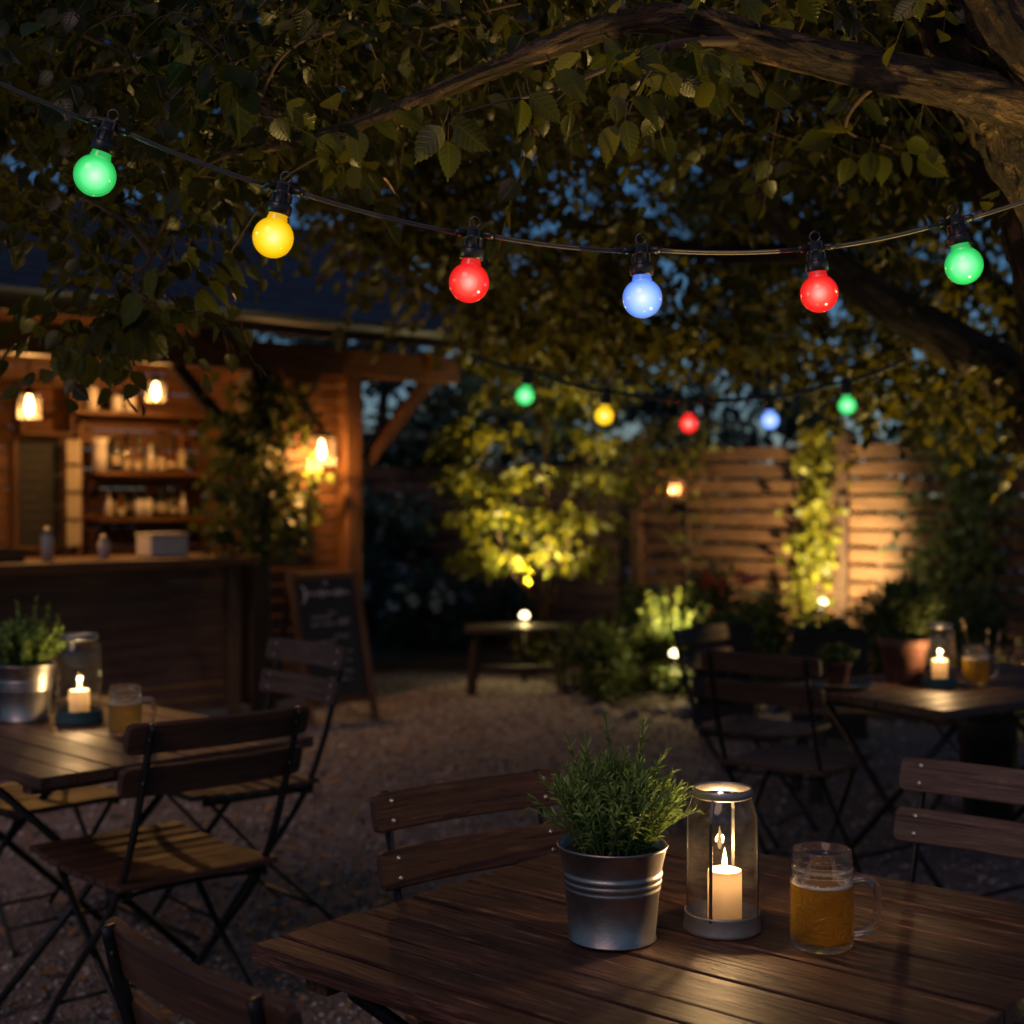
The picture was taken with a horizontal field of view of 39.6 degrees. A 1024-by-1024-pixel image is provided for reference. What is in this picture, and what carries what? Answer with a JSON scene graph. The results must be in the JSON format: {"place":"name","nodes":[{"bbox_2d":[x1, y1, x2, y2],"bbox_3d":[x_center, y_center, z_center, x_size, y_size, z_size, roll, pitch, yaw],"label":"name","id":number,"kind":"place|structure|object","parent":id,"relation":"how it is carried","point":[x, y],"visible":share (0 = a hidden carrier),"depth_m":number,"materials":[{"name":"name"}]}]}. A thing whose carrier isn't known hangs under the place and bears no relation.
{"place":"outdoors","nodes":[
{"label":"outdoors","id":0,"kind":"place"},
{"bbox_2d":[0,547,24,562],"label":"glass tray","id":1,"kind":"object","parent":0,"point":[12,555],"visible":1,"depth_m":8.33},
{"bbox_2d":[0,507,1023,1023],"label":"ground","id":2,"kind":"structure","parent":0,"point":[26,1009],"depth_m":6.35,"materials":[{"name":"grey gravel"}]},
{"bbox_2d":[0,657,123,957],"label":"folding chair","id":3,"kind":"object","parent":2,"relation":"on","point":[75,798],"visible":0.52,"depth_m":4.66,"materials":[{"name":"brown wood"}]},
{"bbox_2d":[0,694,312,1005],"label":"folding table","id":4,"kind":"object","parent":2,"relation":"on","point":[45,758],"visible":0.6,"depth_m":4.00,"materials":[{"name":"brown wood"}]},
{"bbox_2d":[0,595,75,722],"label":"potted herb","id":5,"kind":"object","parent":4,"relation":"on","point":[27,663],"visible":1,"depth_m":4.37,"materials":[{"name":"plant"}]},
{"bbox_2d":[55,632,103,724],"bbox_3d":[-1.335,0.511,4.386,0.146,0.270,0.146,0,1,0],"label":"candle lantern","id":6,"kind":"object","parent":4,"relation":"on","point":[64,716],"visible":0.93,"depth_m":4.34,"materials":[{"name":"teal paint"}]},
{"bbox_2d":[69,679,89,711],"bbox_3d":[-1.335,0.572,4.387,0.063,0.120,0.063,0,1,0],"label":"candle","id":7,"kind":"object","parent":6,"relation":"in","point":[79,699],"visible":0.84,"depth_m":4.36,"materials":[{"name":"beige wax"}]},
{"bbox_2d":[108,683,155,736],"bbox_3d":[-1.110,0.577,4.135,0.126,0.145,0.096,0,1,10],"label":"beer mug","id":8,"kind":"object","parent":4,"relation":"on","point":[125,705],"visible":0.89,"depth_m":4.10,"materials":[{"name":"glass"}]},
{"bbox_2d":[29,704,309,1023],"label":"folding chair","id":9,"kind":"object","parent":2,"relation":"on","point":[121,864],"visible":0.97,"depth_m":3.69,"materials":[{"name":"brown wood"}]},
{"bbox_2d":[86,178,308,549],"bbox_3d":[-3.345,-1.612,17.497,3.559,5.806,3.434,1,1,43],"label":"background tree","id":10,"kind":"object","parent":2,"relation":"on","point":[290,338],"depth_m":17.39,"materials":[{"name":"green plant"}]},
{"bbox_2d":[100,916,302,1023],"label":"folding chair","id":11,"kind":"object","parent":2,"relation":"on","point":[189,990],"visible":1,"depth_m":1.77,"materials":[{"name":"brown wood"}]},
{"bbox_2d":[150,637,347,944],"bbox_3d":[-0.918,0.928,4.822,0.598,0.943,0.487,-1,1,-41],"label":"folding chair","id":12,"kind":"object","parent":2,"relation":"on","point":[277,680],"visible":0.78,"depth_m":4.82,"materials":[{"name":"brown wood"}]},
{"bbox_2d":[0,194,505,716],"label":"garden bar","id":13,"kind":"object","parent":2,"relation":"on","point":[184,644],"visible":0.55,"depth_m":9.47,"materials":[{"name":"wood"}]},
{"bbox_2d":[19,356,38,415],"bbox_3d":[-3.075,-1.101,9.055,0.140,1.015,0.140,-1,1,-42],"label":"pendant lamp","id":14,"kind":"object","parent":13,"relation":"hanging from","point":[28,392],"visible":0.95,"depth_m":9.04,"materials":[{"name":"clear glass"}]},
{"bbox_2d":[12,434,64,550],"bbox_3d":[-3.516,-0.147,10.565,0.390,0.860,0.035,-1,1,-42],"label":"menu board","id":15,"kind":"object","parent":13,"relation":"attached to","point":[38,484],"visible":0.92,"depth_m":10.55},
{"bbox_2d":[41,528,52,560],"bbox_3d":[-2.804,0.193,8.575,0.072,0.200,0.072,-1,1,-42],"label":"bottle","id":16,"kind":"object","parent":13,"relation":"on","point":[46,545],"visible":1,"depth_m":8.55,"materials":[{"name":"grey glass"}]},
{"bbox_2d":[66,439,80,463],"bbox_3d":[-3.273,-0.453,10.620,0.115,0.180,0.004,-1,1,-42],"label":"paper notice","id":17,"kind":"object","parent":13,"relation":"attached to","point":[73,450],"visible":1,"depth_m":10.62,"materials":[{"name":"beige paper"}]},
{"bbox_2d":[66,467,80,490],"bbox_3d":[-3.273,-0.247,10.623,0.115,0.180,0.004,-1,1,-42],"label":"paper notice","id":18,"kind":"object","parent":13,"relation":"attached to","point":[73,478],"visible":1,"depth_m":10.62,"materials":[{"name":"beige paper"}]},
{"bbox_2d":[66,494,80,517],"bbox_3d":[-3.273,-0.043,10.625,0.115,0.180,0.004,-1,1,-42],"label":"paper notice","id":19,"kind":"object","parent":13,"relation":"attached to","point":[73,505],"visible":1,"depth_m":10.62,"materials":[{"name":"beige paper"}]},
{"bbox_2d":[67,522,80,545],"bbox_3d":[-3.273,0.163,10.628,0.115,0.180,0.004,-1,1,-42],"label":"paper notice","id":20,"kind":"object","parent":13,"relation":"attached to","point":[73,533],"visible":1,"depth_m":10.63,"materials":[{"name":"beige paper"}]},
{"bbox_2d":[87,385,97,409],"bbox_3d":[-3.153,-0.856,10.684,0.084,0.190,0.084,-1,1,-42],"label":"storage jar","id":21,"kind":"object","parent":13,"relation":"on","point":[92,390],"visible":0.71,"depth_m":10.65,"materials":[{"name":"white ceramic"}]},
{"bbox_2d":[91,438,108,470],"bbox_3d":[-3.108,-0.433,10.729,0.130,0.250,0.130,-1,1,-42],"label":"pitcher","id":22,"kind":"object","parent":13,"relation":"on","point":[99,455],"visible":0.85,"depth_m":10.68,"materials":[{"name":"white ceramic"}]},
{"bbox_2d":[98,535,109,558],"bbox_3d":[-2.548,0.215,8.873,0.072,0.148,0.072,-1,1,-42],"label":"bottle","id":23,"kind":"object","parent":13,"relation":"on","point":[103,547],"visible":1,"depth_m":8.85,"materials":[{"name":"grey glass"}]},
{"bbox_2d":[104,493,112,517],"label":"bottle","id":24,"kind":"object","parent":13,"relation":"on","point":[108,508],"visible":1,"depth_m":10.75,"materials":[{"name":"glass"}]},
{"bbox_2d":[111,436,120,470],"bbox_3d":[-3.012,-0.442,10.816,0.080,0.267,0.080,-1,1,-42],"label":"bottle","id":25,"kind":"object","parent":13,"relation":"on","point":[115,458],"visible":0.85,"depth_m":10.79,"materials":[{"name":"brown glass"}]},
{"bbox_2d":[111,394,122,410],"bbox_3d":[-3.004,-0.828,10.818,0.084,0.130,0.084,-1,1,-42],"label":"storage jar","id":26,"kind":"object","parent":13,"relation":"on","point":[116,402],"visible":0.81,"depth_m":10.78,"materials":[{"name":"white ceramic"}]},
{"bbox_2d":[117,494,125,516],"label":"bottle","id":27,"kind":"object","parent":13,"relation":"on","point":[121,507],"visible":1,"depth_m":10.82,"materials":[{"name":"orange glass"}]},
{"bbox_2d":[123,443,130,470],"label":"bottle","id":28,"kind":"object","parent":13,"relation":"on","point":[126,461],"visible":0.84,"depth_m":10.86,"materials":[{"name":"orange glass"}]},
{"bbox_2d":[133,444,142,471],"bbox_3d":[-2.878,-0.417,10.936,0.074,0.214,0.074,-1,1,-42],"label":"bottle","id":29,"kind":"object","parent":13,"relation":"on","point":[137,461],"visible":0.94,"depth_m":10.91,"materials":[{"name":"orange glass"}]},
{"bbox_2d":[135,499,144,516],"bbox_3d":[-2.863,-0.030,10.954,0.072,0.140,0.072,-1,1,-42],"label":"storage jar","id":30,"kind":"object","parent":13,"relation":"on","point":[140,507],"visible":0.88,"depth_m":10.92,"materials":[{"name":"beige glass"}]},
{"bbox_2d":[145,443,156,471],"bbox_3d":[-2.796,-0.421,11.010,0.085,0.219,0.085,-1,1,-42],"label":"bottle","id":31,"kind":"object","parent":13,"relation":"on","point":[150,461],"visible":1,"depth_m":10.98,"materials":[{"name":"glass"}]},
{"bbox_2d":[146,365,162,400],"bbox_3d":[-2.583,-1.386,10.302,0.132,1.175,0.132,-1,1,-42],"label":"ceiling lamp","id":32,"kind":"object","parent":13,"relation":"hanging from","point":[155,380],"visible":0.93,"depth_m":10.29,"materials":[{"name":"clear glass"}]},
{"bbox_2d":[156,446,165,471],"bbox_3d":[-2.729,-0.412,11.070,0.076,0.199,0.076,-1,1,-42],"label":"bottle","id":33,"kind":"object","parent":13,"relation":"on","point":[161,461],"visible":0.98,"depth_m":11.04,"materials":[{"name":"orange glass"}]},
{"bbox_2d":[135,532,188,556],"bbox_3d":[-2.261,0.211,9.198,0.280,0.150,0.210,-1,1,-42],"label":"bread box","id":34,"kind":"object","parent":13,"relation":"on","point":[167,544],"visible":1,"depth_m":9.12,"materials":[{"name":"ceramic"}]},
{"bbox_2d":[158,488,166,516],"bbox_3d":[-2.722,-0.076,11.081,0.067,0.227,0.067,-1,1,-42],"label":"bottle","id":35,"kind":"object","parent":13,"relation":"on","point":[162,506],"visible":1,"depth_m":11.06,"materials":[{"name":"brown glass"}]},
{"bbox_2d":[167,449,176,471],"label":"bottle","id":36,"kind":"object","parent":13,"relation":"on","point":[171,462],"visible":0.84,"depth_m":11.10,"materials":[{"name":"orange glass"}]},
{"bbox_2d":[177,432,186,471],"bbox_3d":[-2.596,-0.471,11.190,0.074,0.315,0.074,-1,1,-42],"label":"bottle","id":37,"kind":"object","parent":13,"relation":"on","point":[181,456],"visible":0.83,"depth_m":11.16,"materials":[{"name":"orange glass"}]},
{"bbox_2d":[179,492,187,516],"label":"bottle","id":38,"kind":"object","parent":13,"relation":"on","point":[183,507],"visible":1,"depth_m":11.18,"materials":[{"name":"glass"}]},
{"bbox_2d":[179,380,271,556],"bbox_3d":[-1.853,-0.276,9.227,0.446,1.172,0.568,0,1,34],"label":"climbing ivy","id":39,"kind":"object","parent":13,"relation":"attached to","point":[225,536],"visible":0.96,"depth_m":9.22,"materials":[{"name":"green plant"}]},
{"bbox_2d":[198,371,340,707],"bbox_3d":[-1.625,0.182,9.398,0.421,2.211,1.072,1,1,40],"label":"climbing ivy","id":40,"kind":"object","parent":13,"relation":"attached to","point":[278,448],"visible":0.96,"depth_m":9.40,"materials":[{"name":"green plant"}]},
{"bbox_2d":[301,421,335,466],"bbox_3d":[-1.324,-0.465,9.671,0.199,0.318,0.300,-1,1,-42],"label":"wall lantern","id":41,"kind":"object","parent":13,"relation":"attached to","point":[321,433],"depth_m":9.61,"materials":[{"name":"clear glass"}]},
{"bbox_2d":[270,569,379,726],"bbox_3d":[-1.233,0.859,9.249,0.515,0.967,0.585,-1,1,-37],"label":"chalkboard sign","id":42,"kind":"object","parent":2,"relation":"on","point":[326,607],"visible":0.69,"depth_m":9.17,"materials":[{"name":"black wood"}]},
{"bbox_2d":[293,226,499,622],"bbox_3d":[-1.510,-0.978,15.448,2.761,4.642,2.746,0,1,0],"label":"background tree","id":43,"kind":"object","parent":2,"relation":"on","point":[411,439],"visible":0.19,"depth_m":14.85,"materials":[{"name":"green plant"}]},
{"bbox_2d":[197,451,629,613],"bbox_3d":[-1.073,0.337,16.048,4.999,2.054,1.953,0,1,4],"label":"hedge","id":44,"kind":"object","parent":2,"relation":"on","point":[494,463],"visible":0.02,"depth_m":15.67,"materials":[{"name":"green plant"}]},
{"bbox_2d":[0,715,861,1023],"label":"fallen leaves","id":45,"kind":"object","parent":2,"relation":"on","point":[298,927],"visible":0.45,"depth_m":5.41,"materials":[{"name":"plant"}]},
{"bbox_2d":[370,769,568,1023],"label":"folding chair","id":46,"kind":"object","parent":2,"relation":"on","point":[405,866],"visible":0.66,"depth_m":2.85,"materials":[{"name":"brown wood"}]},
{"bbox_2d":[0,0,1023,415],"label":"overhanging tree","id":47,"kind":"object","parent":2,"relation":"on","point":[952,70],"visible":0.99,"depth_m":2.89,"materials":[{"name":"green plant"}]},
{"bbox_2d":[0,81,1023,317],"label":"string lights","id":48,"kind":"object","parent":47,"relation":"hanging from","point":[94,173],"visible":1,"depth_m":2.28,"materials":[{"name":"multicoloured glass"}]},
{"bbox_2d":[465,623,569,695],"bbox_3d":[0.035,1.096,10.464,0.760,0.518,0.382,0,1,-2],"label":"wooden bench","id":49,"kind":"object","parent":2,"relation":"on","point":[476,631],"visible":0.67,"depth_m":10.31,"materials":[{"name":"brown wood"}]},
{"bbox_2d":[519,611,529,682],"bbox_3d":[0.096,1.042,10.974,0.087,0.553,0.110,0,1,0],"label":"garden spotlight","id":50,"kind":"object","parent":2,"relation":"on","point":[524,617],"visible":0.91,"depth_m":10.95,"materials":[{"name":"black metal"}]},
{"bbox_2d":[411,262,666,663],"bbox_3d":[0.220,-0.376,11.553,2.095,3.374,1.829,0,1,0],"label":"young tree","id":51,"kind":"object","parent":2,"relation":"on","point":[474,442],"visible":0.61,"depth_m":11.39,"materials":[{"name":"green plant"}]},
{"bbox_2d":[621,705,639,718],"bbox_3d":[0.777,1.308,9.264,0.118,0.100,0.168,1,1,37],"label":"edging stone","id":52,"kind":"object","parent":2,"relation":"on","point":[631,712],"visible":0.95,"depth_m":9.21,"materials":[{"name":"grey stone"}]},
{"bbox_2d":[244,0,1023,504],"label":"leaning tree","id":53,"kind":"object","parent":2,"relation":"on","point":[982,368],"visible":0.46,"depth_m":5.86,"materials":[{"name":"green plant"}]},
{"bbox_2d":[471,353,908,433],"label":"string lights","id":54,"kind":"object","parent":53,"relation":"hanging from","point":[688,421],"visible":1,"depth_m":4.65,"materials":[{"name":"multicoloured glass"}]},
{"bbox_2d":[252,834,1023,1023],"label":"folding table","id":55,"kind":"object","parent":2,"relation":"on","point":[497,947],"visible":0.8,"depth_m":2.14,"materials":[{"name":"brown wood"}]},
{"bbox_2d":[525,709,703,950],"bbox_3d":[0.156,0.490,2.233,0.264,0.364,0.260,0,1,32],"label":"potted herb","id":56,"kind":"object","parent":55,"relation":"on","point":[612,845],"visible":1,"depth_m":2.19,"materials":[{"name":"metal"}]},
{"bbox_2d":[683,781,760,940],"bbox_3d":[0.338,0.557,2.287,0.125,0.229,0.125,0,1,0],"label":"candle lantern","id":57,"kind":"object","parent":55,"relation":"on","point":[697,922],"visible":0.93,"depth_m":2.25,"materials":[{"name":"glass"}]},
{"bbox_2d":[707,848,741,919],"bbox_3d":[0.342,0.599,2.287,0.055,0.120,0.055,0,1,0],"label":"candle","id":58,"kind":"object","parent":57,"relation":"in","point":[726,892],"visible":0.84,"depth_m":2.27,"materials":[{"name":"beige wax"}]},
{"bbox_2d":[790,841,881,954],"bbox_3d":[0.493,0.596,2.202,0.128,0.152,0.098,0,1,-18],"label":"beer mug","id":59,"kind":"object","parent":55,"relation":"on","point":[823,880],"visible":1,"depth_m":2.16,"materials":[{"name":"clear glass"}]},
{"bbox_2d":[649,704,666,715],"bbox_3d":[0.962,1.312,9.404,0.139,0.084,0.101,1,1,42],"label":"edging stone","id":60,"kind":"object","parent":2,"relation":"on","point":[659,709],"visible":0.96,"depth_m":9.37,"materials":[{"name":"grey stone"}]},
{"bbox_2d":[669,649,677,693],"bbox_3d":[1.115,1.137,9.774,0.083,0.391,0.104,0,1,0],"label":"garden spotlight","id":61,"kind":"object","parent":2,"relation":"on","point":[673,658],"visible":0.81,"depth_m":9.75,"materials":[{"name":"black metal"}]},
{"bbox_2d":[670,701,690,717],"bbox_3d":[1.106,1.302,9.307,0.148,0.122,0.214,0,1,-5],"label":"edging stone","id":62,"kind":"object","parent":2,"relation":"on","point":[680,709],"visible":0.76,"depth_m":9.24,"materials":[{"name":"grey stone"}]},
{"bbox_2d":[367,580,1023,722],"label":"garden bed","id":63,"kind":"object","parent":2,"relation":"on","point":[642,699],"visible":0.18,"depth_m":11.74,"materials":[{"name":"soil"}]},
{"bbox_2d":[363,544,432,645],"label":"hydrangea","id":64,"kind":"object","parent":63,"relation":"on","point":[371,605],"visible":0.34,"depth_m":13.08,"materials":[{"name":"green plant"}]},
{"bbox_2d":[375,565,486,651],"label":"hydrangea","id":65,"kind":"object","parent":63,"relation":"on","point":[408,596],"visible":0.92,"depth_m":12.56,"materials":[{"name":"green plant"}]},
{"bbox_2d":[363,217,594,583],"bbox_3d":[-0.529,-1.037,16.356,3.187,4.687,2.693,0,1,0],"label":"background tree","id":66,"kind":"object","parent":63,"relation":"on","point":[530,421],"visible":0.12,"depth_m":15.56,"materials":[{"name":"green plant"}]},
{"bbox_2d":[441,570,540,646],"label":"dark shrub","id":67,"kind":"object","parent":63,"relation":"on","point":[495,614],"visible":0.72,"depth_m":12.75,"materials":[{"name":"green plant"}]},
{"bbox_2d":[362,466,626,623],"bbox_3d":[-0.467,0.346,15.001,3.400,1.648,0.027,0,1,14],"label":"garden fence","id":68,"kind":"object","parent":63,"relation":"on","point":[568,589],"visible":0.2,"depth_m":14.82,"materials":[{"name":"brown wood"}]},
{"bbox_2d":[510,622,552,672],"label":"leafy perennial","id":69,"kind":"object","parent":63,"relation":"on","point":[536,644],"visible":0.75,"depth_m":11.18,"materials":[{"name":"green plant"}]},
{"bbox_2d":[549,620,641,701],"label":"dark shrub","id":70,"kind":"object","parent":63,"relation":"on","point":[603,681],"visible":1,"depth_m":9.79,"materials":[{"name":"green plant"}]},
{"bbox_2d":[483,244,715,598],"bbox_3d":[0.984,-0.951,17.220,3.343,4.549,2.864,0,1,0],"label":"background tree","id":71,"kind":"object","parent":63,"relation":"on","point":[633,406],"visible":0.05,"depth_m":16.80,"materials":[{"name":"green plant"}]},
{"bbox_2d":[582,576,667,665],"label":"dark shrub","id":72,"kind":"object","parent":63,"relation":"on","point":[631,618],"visible":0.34,"depth_m":11.42,"materials":[{"name":"green plant"}]},
{"bbox_2d":[628,581,710,688],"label":"leafy perennial","id":73,"kind":"object","parent":63,"relation":"on","point":[658,635],"visible":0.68,"depth_m":10.12,"materials":[{"name":"green plant"}]},
{"bbox_2d":[649,652,693,694],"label":"dark shrub","id":74,"kind":"object","parent":63,"relation":"on","point":[668,679],"visible":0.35,"depth_m":9.76,"materials":[{"name":"green plant"}]},
{"bbox_2d":[569,170,859,578],"bbox_3d":[2.321,-1.438,16.864,3.354,5.484,2.810,0,1,24],"label":"background tree","id":75,"kind":"object","parent":63,"relation":"on","point":[731,435],"visible":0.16,"depth_m":16.54,"materials":[{"name":"green plant"}]},
{"bbox_2d":[674,554,776,652],"bbox_3d":[1.680,0.817,11.342,0.922,0.957,0.854,0,1,0],"label":"flowering shrub","id":76,"kind":"object","parent":63,"relation":"on","point":[706,585],"visible":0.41,"depth_m":11.30,"materials":[{"name":"green plant"}]},
{"bbox_2d":[737,580,821,681],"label":"dark shrub","id":77,"kind":"object","parent":63,"relation":"on","point":[768,620],"visible":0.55,"depth_m":10.48,"materials":[{"name":"green plant"}]},
{"bbox_2d":[724,158,1023,594],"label":"background tree","id":78,"kind":"object","parent":63,"relation":"on","point":[785,422],"visible":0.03,"depth_m":15.38,"materials":[{"name":"green plant"}]},
{"bbox_2d":[830,582,925,674],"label":"dark shrub","id":79,"kind":"object","parent":63,"relation":"on","point":[866,621],"visible":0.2,"depth_m":10.67,"materials":[{"name":"green plant"}]},
{"bbox_2d":[911,232,1016,496],"bbox_3d":[5.975,-1.413,14.500,3.509,5.494,3.449,0,1,0],"label":"background tree","id":80,"kind":"object","parent":63,"relation":"on","point":[997,254],"visible":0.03,"depth_m":15.35,"materials":[{"name":"green plant"}]},
{"bbox_2d":[920,575,1023,666],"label":"dark shrub","id":81,"kind":"object","parent":63,"relation":"on","point":[977,628],"visible":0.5,"depth_m":9.78,"materials":[{"name":"green plant"}]},
{"bbox_2d":[691,609,754,725],"bbox_3d":[1.279,0.932,8.610,0.362,0.690,0.331,0,1,12],"label":"planter box","id":82,"kind":"object","parent":2,"relation":"on","point":[741,638],"visible":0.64,"depth_m":8.48,"materials":[{"name":"soil"}]},
{"bbox_2d":[672,623,829,848],"bbox_3d":[1.025,0.943,6.116,0.559,0.882,0.455,1,1,37],"label":"folding chair","id":83,"kind":"object","parent":2,"relation":"on","point":[740,725],"visible":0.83,"depth_m":6.09,"materials":[{"name":"brown wood"}]},
{"bbox_2d":[700,649,872,872],"bbox_3d":[1.024,0.945,5.240,0.464,0.899,0.570,1,1,37],"label":"folding chair","id":84,"kind":"object","parent":2,"relation":"on","point":[822,765],"visible":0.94,"depth_m":5.11,"materials":[{"name":"brown wood"}]},
{"bbox_2d":[629,426,1023,656],"bbox_3d":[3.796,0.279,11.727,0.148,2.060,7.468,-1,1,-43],"label":"garden fence","id":85,"kind":"object","parent":2,"relation":"on","point":[846,573],"visible":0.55,"depth_m":12.94,"materials":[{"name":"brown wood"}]},
{"bbox_2d":[634,414,731,621],"bbox_3d":[1.568,0.170,13.780,0.436,2.231,1.159,-1,1,-43],"label":"climbing ivy","id":86,"kind":"object","parent":85,"relation":"attached to","point":[684,462],"visible":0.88,"depth_m":13.76,"materials":[{"name":"green plant"}]},
{"bbox_2d":[775,424,852,625],"bbox_3d":[2.661,0.261,12.644,0.476,2.077,0.676,0,1,-15],"label":"climbing plant","id":87,"kind":"object","parent":85,"relation":"attached to","point":[818,548],"visible":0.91,"depth_m":12.59,"materials":[{"name":"green plant"}]},
{"bbox_2d":[878,400,1023,656],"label":"climbing ivy","id":88,"kind":"object","parent":85,"relation":"attached to","point":[964,509],"visible":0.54,"depth_m":11.58,"materials":[{"name":"green plant"}]},
{"bbox_2d":[779,705,878,803],"bbox_3d":[2.050,1.140,6.914,1.500,0.461,0.352,0,1,-8],"label":"wooden bench","id":89,"kind":"object","parent":2,"relation":"on","point":[816,789],"visible":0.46,"depth_m":6.69,"materials":[{"name":"brown wood"}]},
{"bbox_2d":[791,615,867,739],"bbox_3d":[1.830,0.938,8.209,0.422,0.688,0.328,0,1,12],"label":"planter box","id":90,"kind":"object","parent":2,"relation":"on","point":[808,638],"visible":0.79,"depth_m":8.06,"materials":[{"name":"soil"}]},
{"bbox_2d":[778,662,1023,896],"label":"folding table","id":91,"kind":"object","parent":2,"relation":"on","point":[960,702],"visible":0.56,"depth_m":5.00,"materials":[{"name":"brown wood"}]},
{"bbox_2d":[810,680,873,690],"bbox_3d":[1.200,0.631,5.178,0.230,0.011,0.230,0,1,0],"label":"saucer","id":92,"kind":"object","parent":91,"relation":"on","point":[851,685],"visible":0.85,"depth_m":5.17,"materials":[{"name":"black ceramic"}]},
{"bbox_2d":[815,642,860,684],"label":"potted plant","id":93,"kind":"object","parent":92,"relation":"on","point":[837,660],"visible":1,"depth_m":5.14,"materials":[{"name":"green plant"}]},
{"bbox_2d":[860,569,948,682],"bbox_3d":[1.464,0.421,5.325,0.341,0.427,0.316,0,1,0],"label":"potted plant","id":94,"kind":"object","parent":91,"relation":"on","point":[903,645],"visible":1,"depth_m":5.28,"materials":[{"name":"green plant"}]},
{"bbox_2d":[922,622,956,687],"bbox_3d":[1.566,0.522,5.207,0.122,0.229,0.122,0,1,0],"label":"candle lantern","id":95,"kind":"object","parent":91,"relation":"on","point":[949,682],"visible":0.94,"depth_m":5.17,"materials":[{"name":"clear glass"}]},
{"bbox_2d":[931,651,947,678],"bbox_3d":[1.566,0.565,5.207,0.058,0.118,0.058,0,1,0],"label":"candle","id":96,"kind":"object","parent":95,"relation":"in","point":[939,668],"visible":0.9,"depth_m":5.18,"materials":[{"name":"beige wax"}]},
{"bbox_2d":[962,643,998,685],"bbox_3d":[1.717,0.561,5.237,0.128,0.150,0.098,-1,1,-40],"label":"beer mug","id":97,"kind":"object","parent":91,"relation":"on","point":[976,664],"visible":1,"depth_m":5.19,"materials":[{"name":"glass"}]},
{"bbox_2d":[894,757,1023,1023],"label":"folding chair","id":98,"kind":"object","parent":2,"relation":"on","point":[919,824],"visible":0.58,"depth_m":3.05,"materials":[{"name":"brown wood"}]},
{"bbox_2d":[914,621,1023,812],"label":"folding chair","id":99,"kind":"object","parent":2,"relation":"on","point":[1015,630],"visible":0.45,"depth_m":6.44,"materials":[{"name":"brown wood"}]},
{"bbox_2d":[932,618,1023,820],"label":"potted lavender","id":100,"kind":"object","parent":2,"relation":"on","point":[995,739],"visible":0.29,"depth_m":5.87,"materials":[{"name":"plant"}]},
{"bbox_2d":[2,17,1023,496],"label":"sky","id":101,"kind":"structure","parent":0,"point":[833,312],"materials":[{"name":"blue"}]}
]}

